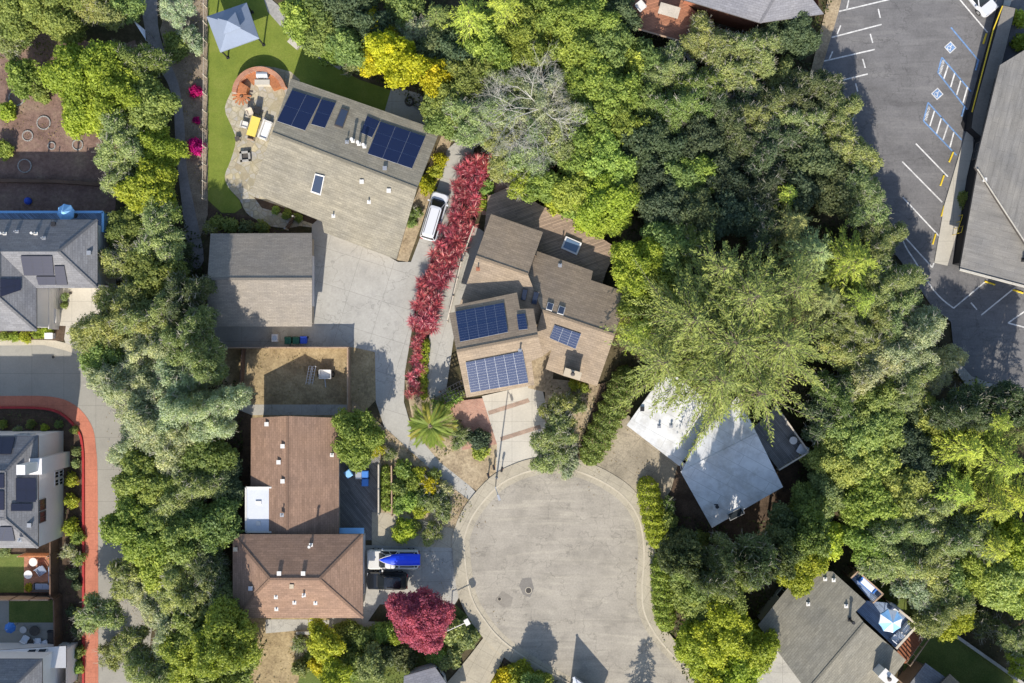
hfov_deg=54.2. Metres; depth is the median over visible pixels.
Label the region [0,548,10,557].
shrub
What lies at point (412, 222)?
shrub
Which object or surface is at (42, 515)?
window
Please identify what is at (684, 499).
cedar bark
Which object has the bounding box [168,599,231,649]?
broadleaf tree
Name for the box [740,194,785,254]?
oak tree
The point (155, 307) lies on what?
oak tree
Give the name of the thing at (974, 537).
oak tree
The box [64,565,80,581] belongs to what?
shrub
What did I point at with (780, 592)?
window
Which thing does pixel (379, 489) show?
courtyard fence
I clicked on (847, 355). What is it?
oak tree
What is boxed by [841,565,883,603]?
balcony
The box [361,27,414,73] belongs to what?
broadleaf tree
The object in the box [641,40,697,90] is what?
oak tree
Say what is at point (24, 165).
tree ring
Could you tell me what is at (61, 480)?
window
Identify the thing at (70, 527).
shrub
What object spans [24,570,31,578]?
round table
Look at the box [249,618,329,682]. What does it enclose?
yard
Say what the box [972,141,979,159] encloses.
window
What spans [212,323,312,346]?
concrete apron
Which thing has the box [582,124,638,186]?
broadleaf tree
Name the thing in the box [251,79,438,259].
long house
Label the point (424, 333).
spiky red shrub
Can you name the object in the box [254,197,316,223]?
planting bed
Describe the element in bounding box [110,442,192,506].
broadleaf tree
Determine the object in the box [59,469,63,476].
window
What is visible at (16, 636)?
paved patio
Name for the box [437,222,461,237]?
spiky red shrub
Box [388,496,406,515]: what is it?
shrub
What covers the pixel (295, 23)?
broadleaf tree
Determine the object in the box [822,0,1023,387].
parking lot
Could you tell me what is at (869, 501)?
broadleaf tree
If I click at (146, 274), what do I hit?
broadleaf tree
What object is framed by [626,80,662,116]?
broadleaf tree
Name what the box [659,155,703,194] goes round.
broadleaf tree
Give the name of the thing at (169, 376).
oak tree
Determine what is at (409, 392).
spiky red shrub
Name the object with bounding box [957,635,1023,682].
boundary wall
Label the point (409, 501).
shrub
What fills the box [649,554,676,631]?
hedge
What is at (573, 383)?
shrub
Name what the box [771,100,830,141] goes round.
oak tree
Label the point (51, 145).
tree ring
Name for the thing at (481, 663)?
driveway
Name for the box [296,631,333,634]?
garden wall
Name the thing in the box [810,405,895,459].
broadleaf tree
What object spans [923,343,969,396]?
oak tree
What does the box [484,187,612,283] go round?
timber deck
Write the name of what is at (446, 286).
spiky red shrub
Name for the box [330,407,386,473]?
broadleaf tree
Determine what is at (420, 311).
spiky red shrub
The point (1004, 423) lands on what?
conifer tree
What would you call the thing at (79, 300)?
driveway
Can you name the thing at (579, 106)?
oak tree
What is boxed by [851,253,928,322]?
oak tree
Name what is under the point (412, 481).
shrub
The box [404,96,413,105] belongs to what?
fire ring
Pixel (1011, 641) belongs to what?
oak tree
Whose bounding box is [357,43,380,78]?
broadleaf tree
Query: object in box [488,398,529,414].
brick band
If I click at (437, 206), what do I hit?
parked van
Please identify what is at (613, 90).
broadleaf tree
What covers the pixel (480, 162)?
spiky red shrub
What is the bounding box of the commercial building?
[952,51,1023,287]
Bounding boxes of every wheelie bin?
[284,336,291,343]
[292,336,299,343]
[300,336,308,343]
[344,469,352,478]
[355,470,362,478]
[362,469,369,477]
[362,477,369,485]
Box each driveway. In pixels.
[59,288,62,325]
[63,287,110,349]
[312,142,474,499]
[330,545,458,620]
[447,622,503,682]
[482,386,545,472]
[596,415,677,518]
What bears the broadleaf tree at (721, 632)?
on the ground at (126, 32)
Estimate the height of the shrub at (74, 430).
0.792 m
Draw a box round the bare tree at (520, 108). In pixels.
[470,41,587,176]
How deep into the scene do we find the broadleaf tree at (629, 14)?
95.69 m
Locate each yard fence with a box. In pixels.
[225,347,350,347]
[239,349,245,384]
[347,348,350,411]
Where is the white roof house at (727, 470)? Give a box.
[627,375,782,527]
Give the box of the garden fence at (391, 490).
[391,465,392,515]
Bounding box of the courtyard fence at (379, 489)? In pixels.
[378,463,380,514]
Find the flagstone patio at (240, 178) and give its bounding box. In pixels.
[225,66,311,227]
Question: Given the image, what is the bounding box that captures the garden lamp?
[447,618,470,630]
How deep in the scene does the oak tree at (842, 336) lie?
94.59 m
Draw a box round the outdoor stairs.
[892,614,932,665]
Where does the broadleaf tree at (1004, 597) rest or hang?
on the ground at (126, 32)
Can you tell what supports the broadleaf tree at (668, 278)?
on the ground at (126, 32)
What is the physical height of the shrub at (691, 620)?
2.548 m
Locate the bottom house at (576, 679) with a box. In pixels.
[572,676,582,682]
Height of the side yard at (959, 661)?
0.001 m
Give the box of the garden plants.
[0,19,202,681]
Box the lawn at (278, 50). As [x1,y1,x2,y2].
[208,0,390,212]
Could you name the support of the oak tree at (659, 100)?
on the ground at (126, 32)
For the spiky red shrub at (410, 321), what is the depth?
98.85 m
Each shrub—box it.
[0,100,17,122]
[0,138,14,160]
[0,331,10,341]
[0,420,7,429]
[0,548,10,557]
[9,331,18,342]
[11,425,22,430]
[18,331,30,344]
[24,583,32,591]
[25,419,36,428]
[30,328,43,339]
[32,81,51,104]
[40,423,49,430]
[41,327,52,336]
[54,420,62,428]
[58,543,77,559]
[60,292,69,300]
[60,301,67,308]
[61,516,82,536]
[63,471,79,487]
[63,493,79,509]
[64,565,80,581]
[65,604,78,618]
[68,424,78,434]
[70,530,86,545]
[70,551,87,566]
[70,622,84,640]
[71,446,81,457]
[71,458,80,468]
[71,579,81,591]
[74,644,86,658]
[74,660,84,674]
[93,633,122,672]
[162,30,191,63]
[175,20,205,56]
[180,241,194,275]
[187,137,205,156]
[189,84,203,98]
[193,116,200,124]
[200,219,218,234]
[206,213,223,230]
[221,216,238,232]
[237,218,256,232]
[254,219,269,232]
[271,205,280,214]
[280,207,291,219]
[289,634,307,655]
[291,658,309,677]
[293,212,302,222]
[306,655,334,677]
[319,50,337,67]
[332,618,360,646]
[338,646,364,682]
[341,63,362,77]
[349,623,375,650]
[371,438,387,459]
[372,620,395,644]
[378,642,396,667]
[381,447,398,460]
[384,628,403,646]
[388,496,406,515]
[389,478,407,497]
[389,642,418,673]
[391,516,418,543]
[392,459,411,479]
[399,488,417,512]
[403,366,421,381]
[403,386,415,399]
[404,470,422,492]
[406,217,417,227]
[406,313,422,332]
[406,378,421,389]
[406,385,423,396]
[407,313,428,328]
[407,316,419,330]
[409,206,424,217]
[409,300,426,310]
[409,336,423,349]
[409,355,424,373]
[410,466,426,481]
[411,328,426,342]
[411,340,422,356]
[411,519,421,531]
[412,286,428,309]
[412,352,424,362]
[412,504,430,519]
[413,303,428,317]
[413,486,434,509]
[415,276,433,288]
[415,280,429,290]
[415,283,430,300]
[417,310,442,334]
[417,474,439,496]
[418,328,426,339]
[419,174,436,196]
[419,300,444,314]
[420,301,439,322]
[420,323,438,335]
[420,520,445,548]
[421,269,441,283]
[421,275,438,288]
[421,287,445,306]
[422,302,442,319]
[422,306,441,329]
[423,277,451,292]
[423,488,454,524]
[424,245,448,263]
[424,647,446,663]
[425,267,437,280]
[425,285,439,298]
[425,467,441,482]
[426,163,443,179]
[426,292,443,304]
[428,255,445,270]
[428,259,444,274]
[430,395,453,413]
[431,152,448,169]
[432,267,450,290]
[433,239,450,250]
[433,642,461,671]
[435,236,450,254]
[435,257,458,285]
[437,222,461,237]
[437,259,455,273]
[437,270,456,283]
[437,478,455,498]
[438,231,455,244]
[442,618,468,648]
[443,388,463,405]
[444,244,459,270]
[444,247,464,264]
[445,224,456,237]
[446,229,472,249]
[447,207,467,222]
[447,214,460,227]
[447,234,464,261]
[448,195,467,210]
[448,208,459,225]
[449,177,471,193]
[449,421,470,451]
[450,221,468,239]
[451,192,463,204]
[451,234,469,255]
[452,186,464,195]
[452,228,464,245]
[453,162,474,176]
[453,167,469,187]
[454,201,483,218]
[456,628,479,650]
[457,155,475,171]
[457,188,470,208]
[457,223,475,233]
[458,208,477,233]
[459,166,473,178]
[459,194,476,206]
[459,616,469,630]
[460,178,484,191]
[460,191,484,206]
[460,206,475,217]
[461,153,474,170]
[464,175,484,191]
[465,427,491,451]
[466,186,482,206]
[470,154,488,171]
[470,176,485,185]
[471,446,490,460]
[472,162,488,181]
[473,163,487,184]
[476,152,491,163]
[476,194,487,210]
[478,179,494,195]
[491,666,512,682]
[507,657,534,682]
[535,669,553,682]
[544,201,562,216]
[557,443,581,479]
[559,210,577,220]
[566,388,587,413]
[568,378,580,391]
[572,223,606,239]
[578,382,589,393]
[655,508,678,531]
[660,495,676,511]
[661,525,688,538]
[685,616,696,623]
[690,528,710,547]
[752,618,762,631]
[957,190,967,210]
[971,608,1004,642]
[1009,33,1023,51]
[1012,8,1023,28]
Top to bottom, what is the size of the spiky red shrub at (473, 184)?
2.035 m
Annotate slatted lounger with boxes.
[232,94,250,104]
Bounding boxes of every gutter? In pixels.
[0,340,81,354]
[464,469,694,682]
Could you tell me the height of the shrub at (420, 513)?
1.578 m
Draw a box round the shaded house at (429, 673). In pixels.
[404,662,446,682]
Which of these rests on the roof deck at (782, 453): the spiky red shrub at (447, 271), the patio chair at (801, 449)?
the patio chair at (801, 449)
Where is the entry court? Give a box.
[528,350,552,391]
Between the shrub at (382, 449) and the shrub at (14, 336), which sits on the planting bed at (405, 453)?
the shrub at (382, 449)
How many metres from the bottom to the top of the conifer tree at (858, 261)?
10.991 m
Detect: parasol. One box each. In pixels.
[4,622,17,632]
[57,204,77,219]
[878,609,901,632]
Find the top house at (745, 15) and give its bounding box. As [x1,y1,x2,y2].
[683,0,823,31]
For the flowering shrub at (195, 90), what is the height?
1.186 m
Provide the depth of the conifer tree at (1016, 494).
94.98 m
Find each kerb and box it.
[0,406,84,682]
[463,467,688,682]
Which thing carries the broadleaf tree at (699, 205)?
on the ground at (126, 32)
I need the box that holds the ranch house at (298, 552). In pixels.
[232,416,365,618]
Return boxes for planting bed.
[208,205,290,235]
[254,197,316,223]
[298,605,480,682]
[352,401,468,528]
[397,136,451,261]
[405,380,496,490]
[500,658,510,670]
[545,371,638,459]
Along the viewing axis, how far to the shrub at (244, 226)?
99.07 m
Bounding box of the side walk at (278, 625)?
[266,619,395,632]
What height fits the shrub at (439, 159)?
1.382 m
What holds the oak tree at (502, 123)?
on the ground at (126, 32)
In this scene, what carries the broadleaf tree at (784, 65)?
on the ground at (126, 32)
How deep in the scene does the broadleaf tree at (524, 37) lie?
94.29 m
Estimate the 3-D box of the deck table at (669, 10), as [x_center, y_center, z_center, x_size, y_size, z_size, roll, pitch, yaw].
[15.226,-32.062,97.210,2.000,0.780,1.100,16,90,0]
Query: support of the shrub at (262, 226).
on the planting bed at (212, 212)
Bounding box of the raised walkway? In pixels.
[961,5,1015,139]
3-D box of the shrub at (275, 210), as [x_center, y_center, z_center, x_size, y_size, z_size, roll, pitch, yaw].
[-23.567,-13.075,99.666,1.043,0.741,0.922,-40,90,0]
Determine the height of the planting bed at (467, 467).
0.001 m
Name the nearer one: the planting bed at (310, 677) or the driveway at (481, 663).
the driveway at (481, 663)
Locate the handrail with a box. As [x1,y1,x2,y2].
[953,215,962,234]
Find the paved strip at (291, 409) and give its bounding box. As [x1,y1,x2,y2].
[239,405,346,414]
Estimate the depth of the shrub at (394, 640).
98.73 m
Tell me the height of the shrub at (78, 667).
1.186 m
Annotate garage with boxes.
[207,233,313,326]
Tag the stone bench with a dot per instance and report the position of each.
(293, 43)
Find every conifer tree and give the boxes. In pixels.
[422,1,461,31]
[442,0,498,47]
[474,0,524,43]
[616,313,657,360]
[761,201,819,259]
[764,224,834,290]
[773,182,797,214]
[782,271,839,334]
[803,219,884,294]
[819,276,877,325]
[926,427,985,478]
[928,449,975,517]
[941,430,1023,493]
[948,378,1013,446]
[952,465,1018,528]
[966,509,1012,566]
[975,472,1023,517]
[986,423,1023,450]
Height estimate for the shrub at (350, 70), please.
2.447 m
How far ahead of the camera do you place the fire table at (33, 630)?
99.50 m
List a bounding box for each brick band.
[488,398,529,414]
[500,425,540,440]
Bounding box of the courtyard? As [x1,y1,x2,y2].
[340,455,379,539]
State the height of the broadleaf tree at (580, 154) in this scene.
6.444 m
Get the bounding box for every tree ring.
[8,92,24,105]
[17,159,31,172]
[22,130,32,140]
[36,116,50,129]
[47,142,55,149]
[72,140,82,149]
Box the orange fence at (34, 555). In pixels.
[17,553,48,556]
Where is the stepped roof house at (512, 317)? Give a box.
[449,214,621,397]
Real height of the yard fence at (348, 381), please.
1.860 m
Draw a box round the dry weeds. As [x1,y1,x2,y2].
[0,0,1019,682]
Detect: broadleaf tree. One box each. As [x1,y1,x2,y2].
[0,0,46,51]
[4,57,41,102]
[32,0,102,44]
[37,38,126,109]
[60,91,126,140]
[77,325,135,388]
[87,54,146,130]
[98,490,170,566]
[99,0,146,29]
[104,207,144,248]
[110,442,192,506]
[113,156,178,214]
[121,243,190,301]
[123,544,182,593]
[126,74,182,132]
[136,125,192,167]
[138,499,210,571]
[139,178,182,226]
[155,629,198,682]
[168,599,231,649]
[174,419,239,479]
[178,495,244,555]
[188,594,263,679]
[194,671,245,682]
[203,456,244,501]
[221,653,262,682]
[278,0,314,48]
[294,0,336,24]
[302,5,335,58]
[305,618,347,662]
[318,655,352,682]
[321,0,379,32]
[322,24,366,68]
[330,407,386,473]
[348,8,396,45]
[355,641,386,682]
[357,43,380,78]
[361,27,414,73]
[366,6,399,36]
[381,0,425,36]
[384,46,433,90]
[413,22,452,59]
[418,92,441,122]
[419,56,452,97]
[423,110,458,141]
[431,74,476,127]
[434,30,476,79]
[443,46,494,102]
[462,8,520,77]
[495,0,554,76]
[519,671,544,682]
[521,166,563,204]
[523,0,593,40]
[546,16,602,76]
[550,167,594,212]
[556,120,598,176]
[558,49,617,105]
[563,0,625,37]
[567,94,612,140]
[572,173,642,230]
[578,18,634,75]
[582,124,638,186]
[583,69,643,120]
[586,212,631,237]
[602,101,652,148]
[604,0,642,31]
[608,235,664,298]
[613,173,646,210]
[616,285,666,320]
[618,115,671,175]
[621,43,644,82]
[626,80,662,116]
[632,153,672,195]
[633,36,678,84]
[634,178,689,225]
[639,220,693,274]
[649,263,694,312]
[653,131,690,166]
[655,528,709,580]
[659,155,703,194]
[668,577,687,590]
[670,540,720,604]
[670,578,706,619]
[671,185,723,234]
[672,619,711,679]
[676,112,728,159]
[679,152,719,193]
[689,598,753,669]
[694,660,726,682]
[697,595,718,621]
[702,149,753,199]
[704,189,757,240]
[705,546,760,618]
[710,655,764,682]
[727,619,780,674]
[754,21,785,55]
[760,522,804,579]
[763,54,795,91]
[764,500,799,537]
[777,164,827,214]
[777,553,829,599]
[778,10,822,60]
[782,130,841,180]
[787,503,832,561]
[788,481,838,518]
[799,435,874,489]
[807,470,846,521]
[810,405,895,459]
[811,154,855,220]
[821,521,843,561]
[838,474,904,528]
[839,519,890,567]
[849,444,903,488]
[850,377,898,428]
[878,404,908,452]
[881,465,933,524]
[890,417,932,467]
[898,444,951,492]
[900,385,929,424]
[911,388,944,436]
[930,557,972,606]
[932,611,975,642]
[956,551,1005,600]
[978,556,1023,611]
[990,515,1023,572]
[1007,591,1023,619]
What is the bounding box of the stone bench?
[287,38,300,49]
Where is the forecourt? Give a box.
[755,652,800,682]
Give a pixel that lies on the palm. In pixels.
(421, 424)
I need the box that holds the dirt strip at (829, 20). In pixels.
[811,0,840,73]
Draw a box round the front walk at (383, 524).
[372,512,453,547]
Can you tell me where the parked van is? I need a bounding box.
[420,191,448,242]
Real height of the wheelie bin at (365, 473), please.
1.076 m
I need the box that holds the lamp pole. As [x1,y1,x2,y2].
[495,477,500,500]
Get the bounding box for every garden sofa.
[32,582,48,591]
[47,630,53,643]
[257,119,273,140]
[857,575,876,593]
[887,602,902,614]
[898,621,911,635]
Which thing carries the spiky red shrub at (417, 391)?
on the planting bed at (467, 467)
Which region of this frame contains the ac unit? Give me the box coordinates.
[272,334,278,341]
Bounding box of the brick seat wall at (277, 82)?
[232,66,287,94]
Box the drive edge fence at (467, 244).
[447,226,473,321]
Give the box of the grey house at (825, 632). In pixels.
[756,571,905,682]
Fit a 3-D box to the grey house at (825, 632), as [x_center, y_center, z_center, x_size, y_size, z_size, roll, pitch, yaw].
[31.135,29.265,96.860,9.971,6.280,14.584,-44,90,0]
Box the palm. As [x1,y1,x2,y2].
[406,401,458,449]
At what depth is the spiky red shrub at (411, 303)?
98.84 m
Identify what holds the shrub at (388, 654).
on the planting bed at (310, 677)
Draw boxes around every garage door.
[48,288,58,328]
[312,256,313,305]
[363,533,365,583]
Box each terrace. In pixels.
[0,211,110,232]
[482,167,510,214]
[856,593,917,648]
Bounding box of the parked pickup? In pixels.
[367,548,418,571]
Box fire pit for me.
[239,151,251,162]
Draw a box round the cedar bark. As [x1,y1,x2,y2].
[666,381,800,548]
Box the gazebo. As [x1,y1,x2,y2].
[207,3,265,58]
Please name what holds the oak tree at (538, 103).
on the ground at (126, 32)
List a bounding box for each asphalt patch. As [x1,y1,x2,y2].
[495,591,512,606]
[519,578,533,596]
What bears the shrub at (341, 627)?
on the planting bed at (310, 677)
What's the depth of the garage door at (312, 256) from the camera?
99.18 m
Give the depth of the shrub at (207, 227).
99.29 m
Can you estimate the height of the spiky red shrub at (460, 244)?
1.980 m
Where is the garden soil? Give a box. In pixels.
[0,32,136,212]
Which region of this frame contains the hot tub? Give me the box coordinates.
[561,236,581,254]
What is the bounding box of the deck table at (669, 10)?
[658,2,680,19]
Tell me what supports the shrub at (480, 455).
on the planting bed at (467, 467)
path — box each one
[142,0,203,268]
[264,0,341,69]
[426,227,483,398]
[577,381,610,459]
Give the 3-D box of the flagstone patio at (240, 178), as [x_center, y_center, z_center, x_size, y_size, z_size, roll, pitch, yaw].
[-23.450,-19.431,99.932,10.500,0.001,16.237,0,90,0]
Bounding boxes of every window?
[14,433,35,434]
[39,498,45,510]
[39,510,45,522]
[54,470,58,478]
[54,478,58,486]
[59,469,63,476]
[59,477,63,484]
[363,576,364,594]
[776,586,786,597]
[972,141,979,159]
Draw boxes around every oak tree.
[0,25,29,61]
[62,0,126,31]
[66,279,162,354]
[69,591,127,636]
[83,360,183,454]
[91,97,145,173]
[98,158,138,201]
[98,234,136,284]
[102,558,142,602]
[105,424,148,468]
[109,39,175,88]
[109,277,192,352]
[109,623,154,661]
[113,333,196,390]
[117,395,200,477]
[120,650,182,682]
[125,580,157,628]
[126,198,186,267]
[144,357,228,439]
[145,562,208,621]
[147,454,228,523]
[148,599,178,657]
[156,0,197,29]
[159,304,229,388]
[160,382,255,442]
[162,270,218,330]
[179,540,232,594]
[181,559,241,614]
[394,10,432,42]
[439,90,518,149]
[476,67,524,100]
[480,123,525,183]
[489,93,531,135]
[498,111,554,180]
[503,165,530,199]
[514,66,565,132]
[522,109,568,144]
[528,439,569,474]
[529,411,578,453]
[536,392,577,428]
[538,103,576,171]
[551,88,596,125]
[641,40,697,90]
[641,88,685,135]
[656,75,716,127]
[670,65,730,104]
[675,221,715,268]
[678,10,733,63]
[686,251,724,303]
[687,531,739,598]
[699,24,750,69]
[701,87,749,136]
[708,52,760,94]
[716,103,762,164]
[723,26,782,81]
[727,530,780,590]
[731,75,766,105]
[732,158,791,217]
[734,82,793,141]
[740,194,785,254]
[741,112,806,181]
[756,73,820,114]
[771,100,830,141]
[782,66,844,109]
[800,396,834,446]
[807,366,858,429]
[811,280,881,349]
[817,332,871,374]
[820,89,863,142]
[823,117,884,175]
[836,334,906,399]
[844,157,886,210]
[846,198,891,228]
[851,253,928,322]
[852,300,899,356]
[854,535,927,585]
[858,304,947,385]
[859,215,909,262]
[864,502,943,550]
[873,286,922,346]
[885,351,942,417]
[889,576,936,613]
[896,548,957,599]
[905,513,968,579]
[907,576,976,639]
[908,482,966,529]
[920,381,994,432]
[921,507,998,563]
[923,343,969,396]
[978,384,1016,419]
[993,379,1023,426]
[995,623,1023,658]
[1003,649,1023,679]
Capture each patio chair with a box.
[19,634,30,644]
[33,565,47,576]
[240,120,248,129]
[245,107,254,115]
[247,135,254,140]
[253,106,261,114]
[796,443,808,454]
[889,633,899,643]
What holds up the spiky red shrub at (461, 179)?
on the ground at (126, 32)
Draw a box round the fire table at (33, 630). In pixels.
[29,626,38,635]
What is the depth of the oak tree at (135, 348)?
93.95 m
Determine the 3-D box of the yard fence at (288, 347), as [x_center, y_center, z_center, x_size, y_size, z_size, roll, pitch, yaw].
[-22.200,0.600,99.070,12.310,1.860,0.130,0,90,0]
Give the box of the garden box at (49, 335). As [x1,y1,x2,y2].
[44,333,55,338]
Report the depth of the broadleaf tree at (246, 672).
95.50 m
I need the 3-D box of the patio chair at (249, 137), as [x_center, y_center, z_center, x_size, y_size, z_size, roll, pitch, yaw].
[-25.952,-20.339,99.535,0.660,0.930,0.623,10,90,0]
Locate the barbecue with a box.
[255,71,270,86]
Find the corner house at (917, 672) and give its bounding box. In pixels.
[897,659,958,682]
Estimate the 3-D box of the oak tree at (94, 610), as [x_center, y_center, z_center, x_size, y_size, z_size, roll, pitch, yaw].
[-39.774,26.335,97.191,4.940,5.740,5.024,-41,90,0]
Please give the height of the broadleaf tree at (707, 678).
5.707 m
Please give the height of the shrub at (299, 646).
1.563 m
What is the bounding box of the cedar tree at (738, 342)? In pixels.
[600,221,856,464]
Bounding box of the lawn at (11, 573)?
[0,554,23,592]
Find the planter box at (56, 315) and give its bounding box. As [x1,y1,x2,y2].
[54,309,59,322]
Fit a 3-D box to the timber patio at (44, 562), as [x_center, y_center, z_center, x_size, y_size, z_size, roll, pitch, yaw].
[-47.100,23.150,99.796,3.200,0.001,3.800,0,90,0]
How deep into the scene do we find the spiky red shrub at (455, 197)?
98.80 m
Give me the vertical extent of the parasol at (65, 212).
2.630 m
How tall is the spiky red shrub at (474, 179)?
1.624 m
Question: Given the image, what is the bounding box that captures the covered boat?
[379,554,419,565]
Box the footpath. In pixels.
[0,396,97,682]
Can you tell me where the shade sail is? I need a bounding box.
[133,20,153,46]
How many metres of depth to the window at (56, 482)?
98.38 m
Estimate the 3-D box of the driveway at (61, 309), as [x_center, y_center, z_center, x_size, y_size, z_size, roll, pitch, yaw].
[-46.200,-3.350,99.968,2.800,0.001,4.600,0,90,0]
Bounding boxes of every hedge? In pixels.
[380,464,390,511]
[418,338,429,400]
[475,171,491,212]
[579,365,637,465]
[636,475,668,548]
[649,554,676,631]
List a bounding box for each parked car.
[366,570,407,591]
[968,0,997,16]
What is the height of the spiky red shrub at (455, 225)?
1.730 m
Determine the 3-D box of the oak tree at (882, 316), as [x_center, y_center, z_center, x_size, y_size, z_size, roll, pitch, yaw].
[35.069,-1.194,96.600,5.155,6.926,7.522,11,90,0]
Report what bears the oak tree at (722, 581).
on the ground at (126, 32)
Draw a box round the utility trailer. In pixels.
[317,370,333,386]
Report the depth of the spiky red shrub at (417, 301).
98.58 m
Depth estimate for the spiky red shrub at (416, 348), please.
99.04 m
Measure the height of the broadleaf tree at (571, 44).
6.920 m
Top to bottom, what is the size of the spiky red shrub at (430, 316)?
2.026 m
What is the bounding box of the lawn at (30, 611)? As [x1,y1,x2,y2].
[9,600,52,622]
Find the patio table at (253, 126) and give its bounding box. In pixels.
[246,116,260,136]
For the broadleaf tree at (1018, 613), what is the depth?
96.50 m
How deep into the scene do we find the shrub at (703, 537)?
98.89 m
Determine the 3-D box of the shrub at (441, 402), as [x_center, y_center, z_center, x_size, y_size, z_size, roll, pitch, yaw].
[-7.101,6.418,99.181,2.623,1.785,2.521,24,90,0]
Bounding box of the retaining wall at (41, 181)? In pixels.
[0,179,100,186]
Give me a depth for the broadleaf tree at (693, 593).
94.62 m
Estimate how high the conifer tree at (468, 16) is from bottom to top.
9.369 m
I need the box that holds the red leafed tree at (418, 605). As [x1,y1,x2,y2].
[385,585,455,654]
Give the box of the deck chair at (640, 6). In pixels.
[635,0,646,12]
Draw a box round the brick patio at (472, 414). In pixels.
[450,398,496,449]
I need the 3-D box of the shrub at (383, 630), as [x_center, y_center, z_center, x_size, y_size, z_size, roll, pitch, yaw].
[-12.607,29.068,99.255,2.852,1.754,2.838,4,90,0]
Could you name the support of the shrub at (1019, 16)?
on the ground at (126, 32)
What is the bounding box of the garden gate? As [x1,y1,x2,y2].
[284,215,294,230]
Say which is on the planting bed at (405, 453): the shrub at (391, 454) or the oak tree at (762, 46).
the shrub at (391, 454)
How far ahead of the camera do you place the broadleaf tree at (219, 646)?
91.75 m
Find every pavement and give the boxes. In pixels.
[452,459,689,682]
[934,131,972,265]
[956,366,991,386]
[1003,0,1011,6]
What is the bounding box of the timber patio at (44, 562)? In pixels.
[24,557,48,592]
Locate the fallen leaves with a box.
[106,413,660,650]
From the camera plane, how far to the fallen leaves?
99.77 m
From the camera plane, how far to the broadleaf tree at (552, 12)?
94.10 m
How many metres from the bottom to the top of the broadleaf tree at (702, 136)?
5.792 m
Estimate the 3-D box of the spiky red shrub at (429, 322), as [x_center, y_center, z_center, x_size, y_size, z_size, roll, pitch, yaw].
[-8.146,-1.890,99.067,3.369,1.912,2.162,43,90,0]
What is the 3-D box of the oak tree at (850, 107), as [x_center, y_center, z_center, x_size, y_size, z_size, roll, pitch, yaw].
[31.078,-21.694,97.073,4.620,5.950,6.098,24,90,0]
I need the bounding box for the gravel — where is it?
[160,0,207,235]
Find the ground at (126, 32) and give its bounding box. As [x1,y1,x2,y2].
[0,0,1023,682]
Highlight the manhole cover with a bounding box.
[525,587,531,593]
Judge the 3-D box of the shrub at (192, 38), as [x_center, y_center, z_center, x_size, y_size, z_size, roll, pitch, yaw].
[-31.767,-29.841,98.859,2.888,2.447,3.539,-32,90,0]
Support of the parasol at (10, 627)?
on the paved patio at (16, 636)
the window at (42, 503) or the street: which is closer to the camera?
the window at (42, 503)
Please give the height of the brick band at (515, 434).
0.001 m
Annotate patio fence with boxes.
[0,595,56,600]
[49,538,62,645]
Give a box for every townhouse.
[0,219,115,331]
[0,431,69,548]
[0,642,77,682]
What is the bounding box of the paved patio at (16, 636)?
[0,601,52,642]
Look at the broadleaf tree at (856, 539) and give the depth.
95.41 m
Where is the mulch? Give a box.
[0,409,81,682]
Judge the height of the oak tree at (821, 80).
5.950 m
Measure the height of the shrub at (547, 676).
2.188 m
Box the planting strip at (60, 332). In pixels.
[0,326,65,340]
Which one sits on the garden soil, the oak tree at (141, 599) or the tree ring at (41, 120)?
the tree ring at (41, 120)
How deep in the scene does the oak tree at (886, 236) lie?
95.56 m
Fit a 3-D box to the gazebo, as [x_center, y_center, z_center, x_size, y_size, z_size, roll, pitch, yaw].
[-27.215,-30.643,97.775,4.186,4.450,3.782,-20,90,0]
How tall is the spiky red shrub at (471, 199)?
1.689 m
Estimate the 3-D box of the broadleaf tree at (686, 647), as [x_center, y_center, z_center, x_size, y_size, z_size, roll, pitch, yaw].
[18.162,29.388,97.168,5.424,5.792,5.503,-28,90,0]
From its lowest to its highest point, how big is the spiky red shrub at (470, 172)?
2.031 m
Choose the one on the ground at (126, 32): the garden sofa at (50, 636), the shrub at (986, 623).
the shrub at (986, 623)
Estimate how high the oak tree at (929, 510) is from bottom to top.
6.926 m
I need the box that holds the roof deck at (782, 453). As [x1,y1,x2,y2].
[754,404,809,470]
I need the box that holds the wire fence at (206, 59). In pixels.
[202,0,207,200]
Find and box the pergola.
[439,380,465,403]
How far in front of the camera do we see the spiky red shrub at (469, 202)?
98.87 m
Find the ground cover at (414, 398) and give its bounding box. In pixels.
[0,28,625,682]
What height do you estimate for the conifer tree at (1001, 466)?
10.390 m
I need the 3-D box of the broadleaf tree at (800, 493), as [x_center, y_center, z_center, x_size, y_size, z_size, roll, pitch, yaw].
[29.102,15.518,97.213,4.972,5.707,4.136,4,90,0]
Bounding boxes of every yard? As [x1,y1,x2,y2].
[220,410,251,533]
[222,347,375,417]
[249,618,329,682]
[863,572,916,617]
[903,632,1018,682]
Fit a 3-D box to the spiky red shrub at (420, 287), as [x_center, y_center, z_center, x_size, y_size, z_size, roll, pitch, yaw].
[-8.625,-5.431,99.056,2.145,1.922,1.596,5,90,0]
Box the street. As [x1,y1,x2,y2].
[469,474,690,682]
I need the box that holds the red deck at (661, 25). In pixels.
[629,0,696,43]
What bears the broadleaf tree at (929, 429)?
on the ground at (126, 32)
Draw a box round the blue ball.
[24,197,31,204]
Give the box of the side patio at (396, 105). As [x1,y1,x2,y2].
[385,88,425,124]
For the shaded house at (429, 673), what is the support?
on the ground at (126, 32)
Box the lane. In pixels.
[0,345,151,682]
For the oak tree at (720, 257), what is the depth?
95.53 m
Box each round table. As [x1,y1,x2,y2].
[20,626,26,632]
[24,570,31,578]
[29,558,37,565]
[789,437,796,443]
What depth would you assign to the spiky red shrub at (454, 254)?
98.71 m
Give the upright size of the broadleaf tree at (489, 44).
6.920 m

